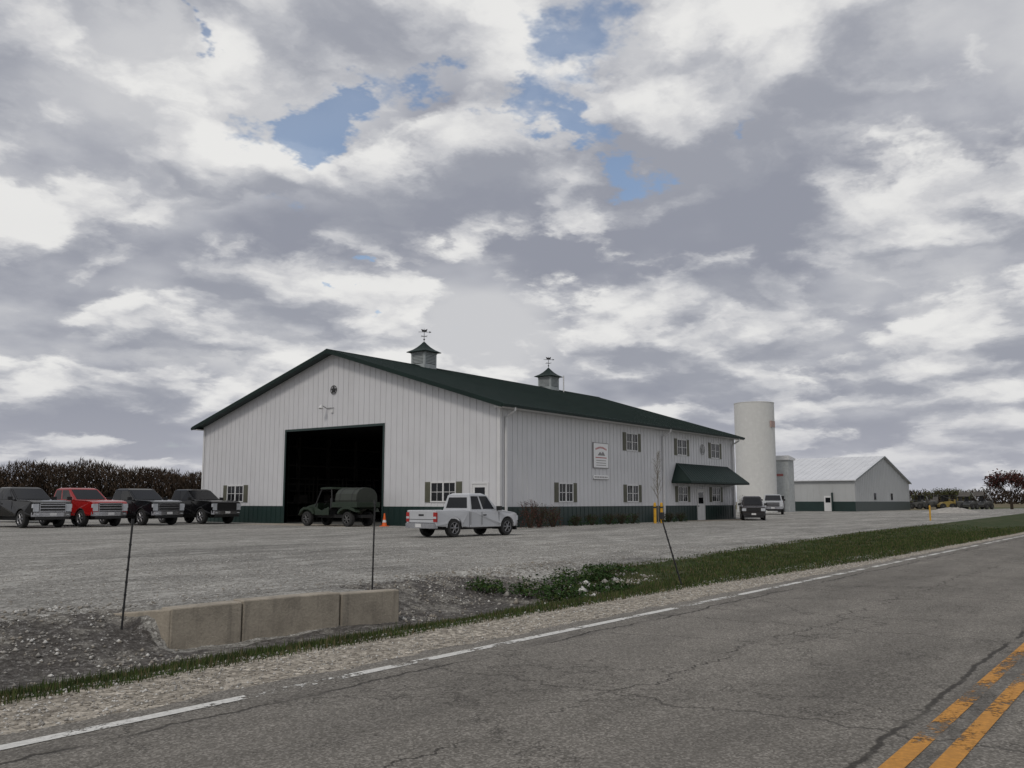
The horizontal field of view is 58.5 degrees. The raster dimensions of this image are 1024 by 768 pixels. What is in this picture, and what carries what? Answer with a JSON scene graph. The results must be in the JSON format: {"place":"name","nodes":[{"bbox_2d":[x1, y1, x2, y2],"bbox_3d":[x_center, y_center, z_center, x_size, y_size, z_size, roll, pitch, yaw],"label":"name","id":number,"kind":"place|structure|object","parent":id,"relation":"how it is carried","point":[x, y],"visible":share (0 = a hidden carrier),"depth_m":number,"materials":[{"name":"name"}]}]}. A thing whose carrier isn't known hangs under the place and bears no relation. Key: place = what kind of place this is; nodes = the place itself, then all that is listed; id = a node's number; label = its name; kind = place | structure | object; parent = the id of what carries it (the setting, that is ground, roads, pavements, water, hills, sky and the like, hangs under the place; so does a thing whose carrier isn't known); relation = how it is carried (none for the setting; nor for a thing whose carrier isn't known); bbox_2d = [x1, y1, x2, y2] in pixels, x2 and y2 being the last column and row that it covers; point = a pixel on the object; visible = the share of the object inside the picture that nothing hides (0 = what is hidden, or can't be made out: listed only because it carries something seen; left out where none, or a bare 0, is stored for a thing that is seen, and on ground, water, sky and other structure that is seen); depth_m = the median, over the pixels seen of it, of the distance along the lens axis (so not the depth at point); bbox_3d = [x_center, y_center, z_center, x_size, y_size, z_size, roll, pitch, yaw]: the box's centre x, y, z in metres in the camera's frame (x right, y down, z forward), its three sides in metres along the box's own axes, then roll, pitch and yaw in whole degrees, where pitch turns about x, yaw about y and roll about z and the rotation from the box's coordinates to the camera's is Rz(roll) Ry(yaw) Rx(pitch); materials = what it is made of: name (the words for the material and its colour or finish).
{"place":"outdoors","nodes":[
{"label":"outdoors","id":0,"kind":"place"},
{"bbox_2d":[0,561,657,688],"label":"ditch gravel","id":1,"kind":"structure","parent":0,"point":[26,612],"depth_m":11.63,"materials":[{"name":"grey gravel"}]},
{"bbox_2d":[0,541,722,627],"bbox_3d":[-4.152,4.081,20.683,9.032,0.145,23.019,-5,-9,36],"label":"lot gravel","id":2,"kind":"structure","parent":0,"point":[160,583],"depth_m":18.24,"materials":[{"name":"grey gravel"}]},
{"bbox_2d":[0,550,929,733],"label":"shoulder gravel","id":3,"kind":"structure","parent":0,"point":[32,709],"depth_m":7.71,"materials":[{"name":"grey gravel"}]},
{"bbox_2d":[0,534,1023,767],"bbox_3d":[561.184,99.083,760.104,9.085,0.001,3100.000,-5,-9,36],"label":"road","id":4,"kind":"structure","parent":0,"point":[869,666],"depth_m":6.38,"materials":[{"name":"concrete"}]},
{"bbox_2d":[0,537,1016,749],"bbox_3d":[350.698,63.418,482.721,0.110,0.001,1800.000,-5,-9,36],"label":"road edge line","id":5,"kind":"object","parent":4,"relation":"on","point":[74,732],"visible":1,"depth_m":6.80,"materials":[{"name":"white paint"}]},
{"bbox_2d":[878,643,1023,767],"bbox_3d":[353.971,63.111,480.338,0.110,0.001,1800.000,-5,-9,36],"label":"road center line","id":6,"kind":"object","parent":4,"relation":"on","point":[906,754],"visible":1,"depth_m":5.28,"materials":[{"name":"yellow paint"}]},
{"bbox_2d":[929,674,1023,767],"bbox_3d":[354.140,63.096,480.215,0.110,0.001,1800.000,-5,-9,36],"label":"road center line","id":7,"kind":"object","parent":4,"relation":"on","point":[952,756],"depth_m":5.42,"materials":[{"name":"yellow paint"}]},
{"bbox_2d":[0,502,1023,734],"bbox_3d":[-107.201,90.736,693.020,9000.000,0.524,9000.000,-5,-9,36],"label":"ground","id":8,"kind":"structure","parent":0,"point":[36,545],"depth_m":18.01,"materials":[{"name":"grey gravel"}]},
{"bbox_2d":[0,487,71,527],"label":"pickup truck","id":9,"kind":"object","parent":8,"relation":"on","point":[22,507],"visible":0.99,"depth_m":48.04,"materials":[{"name":"black paint"}]},
{"bbox_2d":[39,488,127,526],"bbox_3d":[-24.617,6.998,52.088,6.736,2.135,2.581,-5,-9,36],"label":"pickup truck","id":10,"kind":"object","parent":8,"relation":"on","point":[88,504],"visible":0.76,"depth_m":50.52,"materials":[{"name":"red paint"}]},
{"bbox_2d":[0,457,201,499],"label":"cornfield","id":11,"kind":"structure","parent":8,"relation":"on","point":[46,480],"depth_m":244.71,"materials":[{"name":"brown plant"}]},
{"bbox_2d":[120,519,134,629],"bbox_3d":[-4.862,2.446,11.547,0.107,1.468,0.044,2,-7,-12],"label":"marker post","id":12,"kind":"object","parent":8,"relation":"on","point":[127,572],"visible":0.95,"depth_m":11.54,"materials":[{"name":"black plastic"}]},
{"bbox_2d":[99,489,184,524],"bbox_3d":[-22.487,7.368,54.966,6.736,2.135,2.581,-5,-9,36],"label":"pickup truck","id":13,"kind":"object","parent":8,"relation":"on","point":[145,506],"visible":0.69,"depth_m":53.44,"materials":[{"name":"grey paint"}]},
{"bbox_2d":[158,489,240,523],"bbox_3d":[-20.120,7.779,58.165,6.736,2.135,2.581,-5,-9,36],"label":"pickup truck","id":14,"kind":"object","parent":8,"relation":"on","point":[202,506],"visible":0.75,"depth_m":56.71,"materials":[{"name":"black paint"}]},
{"bbox_2d":[114,589,398,648],"bbox_3d":[-3.458,3.358,12.709,4.359,0.780,1.182,4,-8,-30],"label":"culvert headwall","id":15,"kind":"object","parent":8,"relation":"on","point":[210,623],"visible":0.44,"depth_m":12.52,"materials":[{"name":"concrete"}]},
{"bbox_2d":[371,500,375,589],"bbox_3d":[-2.281,2.785,15.059,0.056,1.725,0.041,-2,-8,14],"label":"marker post","id":16,"kind":"object","parent":8,"relation":"on","point":[372,579],"visible":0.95,"depth_m":15.06,"materials":[{"name":"black plastic"}]},
{"bbox_2d":[382,513,386,526],"bbox_3d":[-7.089,7.550,50.802,0.380,0.720,0.380,-5,-9,36],"label":"traffic cone","id":17,"kind":"object","parent":8,"relation":"on","point":[384,523],"visible":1,"depth_m":50.70,"materials":[{"name":"orange plastic"}]},
{"bbox_2d":[406,493,517,536],"bbox_3d":[-1.927,5.255,36.807,2.020,1.697,5.032,-6,-10,41],"label":"pickup truck","id":18,"kind":"object","parent":8,"relation":"on","point":[478,513],"visible":1,"depth_m":36.24,"materials":[{"name":"silver metal"}]},
{"bbox_2d":[203,355,734,522],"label":"walls","id":19,"kind":"structure","parent":8,"relation":"on","point":[583,479],"depth_m":54.63,"materials":[{"name":"white metal"}]},
{"bbox_2d":[191,349,744,439],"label":"roof","id":20,"kind":"structure","parent":19,"relation":"on","point":[498,392],"depth_m":59.15,"materials":[{"name":"green metal"}]},
{"bbox_2d":[195,353,506,428],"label":"gable soffit","id":21,"kind":"structure","parent":20,"relation":"attached to","point":[272,386],"depth_m":59.64,"materials":[{"name":"green metal"}]},
{"bbox_2d":[406,329,440,368],"bbox_3d":[-6.094,-2.347,63.307,1.720,3.000,1.720,-5,-9,36],"label":"cupola","id":22,"kind":"object","parent":20,"relation":"on","point":[423,354],"visible":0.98,"depth_m":62.85,"materials":[{"name":"white metal"}]},
{"bbox_2d":[534,357,562,390],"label":"cupola","id":23,"kind":"object","parent":20,"relation":"on","point":[548,377],"visible":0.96,"depth_m":75.19,"materials":[{"name":"white metal"}]},
{"bbox_2d":[204,355,732,506],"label":"siding ribs","id":24,"kind":"object","parent":19,"relation":"attached to","point":[456,444],"visible":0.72,"depth_m":55.16,"materials":[{"name":"white metal"}]},
{"bbox_2d":[194,406,742,519],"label":"trim soffit and downspouts","id":25,"kind":"structure","parent":19,"relation":"attached to","point":[499,455],"depth_m":49.81,"materials":[{"name":"white metal"}]},
{"bbox_2d":[207,423,735,526],"bbox_3d":[-1.801,7.166,67.933,25.715,5.970,31.125,-5,-9,36],"label":"wainscot and door trim","id":26,"kind":"object","parent":19,"relation":"attached to","point":[395,515],"visible":0.47,"depth_m":57.89,"materials":[{"name":"green metal"}]},
{"bbox_2d":[223,432,722,501],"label":"windows and shutters","id":27,"kind":"structure","parent":19,"relation":"attached to","point":[442,491],"depth_m":59.85,"materials":[{"name":"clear glass"}]},
{"bbox_2d":[319,385,704,454],"bbox_3d":[1.443,2.674,62.087,29.408,3.629,0.819,4,-8,-26],"label":"wall decoration","id":28,"kind":"object","parent":19,"relation":"attached to","point":[332,411],"visible":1,"depth_m":56.12,"materials":[{"name":"black plastic"}]},
{"bbox_2d":[471,482,705,519],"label":"doors","id":29,"kind":"structure","parent":19,"relation":"attached to","point":[480,487],"depth_m":66.94,"materials":[{"name":"white metal"}]},
{"bbox_2d":[593,442,608,479],"bbox_3d":[5.474,4.753,56.303,0.060,2.250,1.830,-5,-9,36],"label":"business sign","id":30,"kind":"object","parent":19,"relation":"attached to","point":[600,455],"visible":1,"depth_m":56.28,"materials":[{"name":"white metal"}]},
{"bbox_2d":[672,463,749,484],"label":"entry awning","id":31,"kind":"object","parent":19,"relation":"attached to","point":[698,474],"visible":1,"depth_m":66.52,"materials":[{"name":"green metal"}]},
{"bbox_2d":[460,575,503,593],"bbox_3d":[-0.460,3.729,17.062,0.979,0.330,0.949,-5,-9,36],"label":"weed clump","id":32,"kind":"object","parent":8,"relation":"on","point":[486,586],"visible":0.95,"depth_m":16.90,"materials":[{"name":"green plant"}]},
{"bbox_2d":[249,519,748,526],"bbox_3d":[2.688,9.195,60.346,39.193,0.150,9.910,3,-8,-24],"label":"concrete apron","id":33,"kind":"object","parent":8,"relation":"on","point":[336,525],"visible":0.39,"depth_m":54.66,"materials":[{"name":"grey concrete"}]},
{"bbox_2d":[299,487,379,526],"bbox_3d":[-9.777,6.922,51.621,4.700,2.168,1.842,-5,-9,36],"label":"utility vehicle","id":34,"kind":"object","parent":33,"relation":"on","point":[345,502],"visible":0.99,"depth_m":50.80,"materials":[{"name":"green paint"}]},
{"bbox_2d":[0,523,1023,705],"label":"grass verge","id":35,"kind":"object","parent":8,"relation":"on","point":[948,537],"depth_m":17.64,"materials":[{"name":"green plant"}]},
{"bbox_2d":[501,574,555,598],"bbox_3d":[0.401,3.801,17.282,1.145,0.444,1.087,-5,-9,36],"label":"weed clump","id":36,"kind":"object","parent":8,"relation":"on","point":[521,590],"visible":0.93,"depth_m":17.07,"materials":[{"name":"green plant"}]},
{"bbox_2d":[518,499,542,527],"bbox_3d":[0.971,6.792,47.971,1.388,1.546,1.400,-1,-7,11],"label":"shrub","id":37,"kind":"object","parent":8,"relation":"on","point":[528,521],"visible":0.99,"depth_m":47.87,"materials":[{"name":"red plant"}]},
{"bbox_2d":[529,503,549,526],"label":"shrub","id":38,"kind":"object","parent":8,"relation":"on","point":[541,515],"visible":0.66,"depth_m":48.84,"materials":[{"name":"brown plant"}]},
{"bbox_2d":[542,505,563,526],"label":"shrub","id":39,"kind":"object","parent":8,"relation":"on","point":[554,517],"visible":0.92,"depth_m":49.77,"materials":[{"name":"red plant"}]},
{"bbox_2d":[537,586,589,601],"bbox_3d":[1.038,3.807,16.614,1.005,0.276,0.999,-5,-9,36],"label":"weed clump","id":40,"kind":"object","parent":8,"relation":"on","point":[562,595],"visible":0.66,"depth_m":16.45,"materials":[{"name":"green plant"}]},
{"bbox_2d":[539,576,589,593],"bbox_3d":[1.045,3.857,17.545,1.023,0.334,1.027,-5,-9,36],"label":"weed clump","id":41,"kind":"object","parent":8,"relation":"on","point":[562,587],"visible":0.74,"depth_m":17.44,"materials":[{"name":"green plant"}]},
{"bbox_2d":[541,566,594,585],"bbox_3d":[1.035,3.891,18.612,1.087,0.387,1.143,-5,-9,36],"label":"weed clump","id":42,"kind":"object","parent":8,"relation":"on","point":[575,575],"visible":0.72,"depth_m":18.51,"materials":[{"name":"green plant"}]},
{"bbox_2d":[503,575,647,605],"bbox_3d":[1.170,3.994,17.985,2.131,0.436,4.682,-5,-9,36],"label":"limestone rubble","id":43,"kind":"object","parent":8,"relation":"on","point":[507,593],"visible":0.34,"depth_m":17.57,"materials":[{"name":"grey stone"}]},
{"bbox_2d":[567,513,583,525],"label":"shrub","id":44,"kind":"object","parent":8,"relation":"on","point":[575,519],"visible":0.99,"depth_m":51.85,"materials":[{"name":"green plant"}]},
{"bbox_2d":[583,512,601,524],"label":"shrub","id":45,"kind":"object","parent":8,"relation":"on","point":[588,518],"visible":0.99,"depth_m":53.37,"materials":[{"name":"green plant"}]},
{"bbox_2d":[578,565,621,582],"bbox_3d":[1.709,3.921,18.945,0.932,0.356,0.916,-5,-9,36],"label":"weed clump","id":46,"kind":"object","parent":8,"relation":"on","point":[599,577],"visible":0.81,"depth_m":18.82,"materials":[{"name":"green plant"}]},
{"bbox_2d":[580,579,637,592],"bbox_3d":[1.834,3.886,17.667,1.110,0.236,1.151,-5,-9,36],"label":"weed clump","id":47,"kind":"object","parent":8,"relation":"on","point":[602,589],"visible":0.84,"depth_m":17.50,"materials":[{"name":"green plant"}]},
{"bbox_2d":[600,511,617,524],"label":"shrub","id":48,"kind":"object","parent":8,"relation":"on","point":[611,518],"visible":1,"depth_m":54.88,"materials":[{"name":"green plant"}]},
{"bbox_2d":[580,561,639,572],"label":"weed clump","id":49,"kind":"object","parent":8,"relation":"on","point":[592,566],"visible":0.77,"depth_m":19.82,"materials":[{"name":"green plant"}]},
{"bbox_2d":[613,512,629,523],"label":"shrub","id":50,"kind":"object","parent":8,"relation":"on","point":[620,518],"visible":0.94,"depth_m":56.13,"materials":[{"name":"green plant"}]},
{"bbox_2d":[627,511,643,523],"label":"shrub","id":51,"kind":"object","parent":8,"relation":"on","point":[633,518],"visible":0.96,"depth_m":57.25,"materials":[{"name":"green plant"}]},
{"bbox_2d":[653,503,656,522],"bbox_3d":[9.058,8.166,57.908,0.186,1.310,0.186,-5,-9,36],"label":"yellow bollard","id":52,"kind":"object","parent":8,"relation":"on","point":[655,516],"visible":1,"depth_m":57.83,"materials":[{"name":"metal"}]},
{"bbox_2d":[650,451,662,522],"bbox_3d":[9.455,6.700,59.794,0.887,4.799,1.027,-1,-7,8],"label":"young tree","id":53,"kind":"object","parent":8,"relation":"on","point":[657,475],"visible":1,"depth_m":59.81,"materials":[{"name":"grey plant"}]},
{"bbox_2d":[660,503,662,522],"bbox_3d":[9.591,8.258,58.627,0.186,1.310,0.186,-5,-9,36],"label":"yellow bollard","id":54,"kind":"object","parent":8,"relation":"on","point":[661,507],"visible":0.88,"depth_m":58.59,"materials":[{"name":"metal"}]},
{"bbox_2d":[659,512,681,584],"bbox_3d":[2.663,2.801,15.277,0.393,1.300,0.088,-1,-7,5],"label":"marker post","id":55,"kind":"object","parent":8,"relation":"on","point":[661,515],"visible":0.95,"depth_m":15.30,"materials":[{"name":"black plastic"}]},
{"bbox_2d":[663,511,677,521],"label":"shrub","id":56,"kind":"object","parent":8,"relation":"on","point":[671,516],"visible":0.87,"depth_m":61.24,"materials":[{"name":"green plant"}]},
{"bbox_2d":[674,511,686,521],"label":"shrub","id":57,"kind":"object","parent":8,"relation":"on","point":[681,517],"visible":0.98,"depth_m":62.68,"materials":[{"name":"green plant"}]},
{"bbox_2d":[738,496,766,519],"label":"suv car","id":58,"kind":"object","parent":8,"relation":"on","point":[751,506],"visible":0.98,"depth_m":67.18,"materials":[{"name":"black metal"}]},
{"bbox_2d":[734,401,777,511],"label":"white silo","id":59,"kind":"object","parent":8,"relation":"on","point":[755,448],"visible":0.9,"depth_m":117.62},
{"bbox_2d":[762,494,784,514],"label":"pickup truck","id":60,"kind":"object","parent":8,"relation":"on","point":[774,502],"visible":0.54,"depth_m":96.55,"materials":[{"name":"silver metal"}]},
{"bbox_2d":[776,455,794,511],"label":"silo","id":61,"kind":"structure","parent":8,"relation":"on","point":[785,476],"depth_m":123.01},
{"bbox_2d":[793,456,911,510],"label":"white farm shed","id":62,"kind":"structure","parent":8,"relation":"on","point":[875,483],"depth_m":133.64,"materials":[{"name":"white metal"}]},
{"bbox_2d":[795,493,909,510],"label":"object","id":63,"kind":"structure","parent":62,"relation":"in","point":[828,504],"depth_m":130.51,"materials":[{"name":"green metal"}]},
{"bbox_2d":[910,495,925,508],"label":"skid loader","id":64,"kind":"object","parent":8,"relation":"on","point":[920,503],"visible":0.86,"depth_m":170.22,"materials":[{"name":"metal"}]},
{"bbox_2d":[910,489,931,501],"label":"budding tree","id":65,"kind":"object","parent":8,"relation":"on","point":[925,495],"visible":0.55,"depth_m":213.10,"materials":[{"name":"green plant"}]},
{"bbox_2d":[929,505,930,520],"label":"utility marker","id":66,"kind":"object","parent":8,"relation":"on","point":[929,512],"visible":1,"depth_m":66.35,"materials":[{"name":"yellow paint"}]},
{"bbox_2d":[925,495,937,508],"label":"skid loader","id":67,"kind":"object","parent":8,"relation":"on","point":[928,501],"visible":0.69,"depth_m":164.56,"materials":[{"name":"metal"}]},
{"bbox_2d":[924,486,949,502],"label":"budding tree","id":68,"kind":"object","parent":8,"relation":"on","point":[937,491],"visible":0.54,"depth_m":219.74,"materials":[{"name":"green plant"}]},
{"bbox_2d":[931,494,955,508],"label":"skid loader","id":69,"kind":"object","parent":8,"relation":"on","point":[947,503],"visible":0.88,"depth_m":162.02,"materials":[{"name":"metal"}]},
{"bbox_2d":[923,507,977,512],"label":"gravel pile","id":70,"kind":"object","parent":8,"relation":"on","point":[952,510],"visible":0.89,"depth_m":111.00,"materials":[{"name":"grey gravel"}]},
{"bbox_2d":[945,486,963,500],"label":"budding tree","id":71,"kind":"object","parent":8,"relation":"on","point":[953,492],"visible":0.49,"depth_m":228.12,"materials":[{"name":"green plant"}]},
{"bbox_2d":[952,495,964,507],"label":"skid loader","id":72,"kind":"object","parent":8,"relation":"on","point":[959,501],"visible":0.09,"depth_m":169.31,"materials":[{"name":"metal"}]},
{"bbox_2d":[952,491,972,500],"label":"budding tree","id":73,"kind":"object","parent":8,"relation":"on","point":[956,497],"visible":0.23,"depth_m":209.77,"materials":[{"name":"green plant"}]},
{"bbox_2d":[909,487,1023,503],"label":"distant treeline","id":74,"kind":"object","parent":8,"relation":"on","point":[1002,495],"visible":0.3,"depth_m":482.86,"materials":[{"name":"green plant"}]},
{"bbox_2d":[957,489,978,508],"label":"skid loader","id":75,"kind":"object","parent":8,"relation":"on","point":[967,504],"visible":0.97,"depth_m":160.16,"materials":[{"name":"metal"}]},
{"bbox_2d":[973,489,993,508],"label":"skid loader","id":76,"kind":"object","parent":8,"relation":"on","point":[983,504],"visible":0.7,"depth_m":162.08,"materials":[{"name":"metal"}]},
{"bbox_2d":[981,468,1023,508],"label":"redbud tree","id":77,"kind":"object","parent":8,"relation":"on","point":[999,481],"visible":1,"depth_m":163.85,"materials":[{"name":"red plant"}]},
{"bbox_2d":[0,0,1023,501],"label":"sky","id":78,"kind":"structure","parent":0,"point":[693,209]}
]}

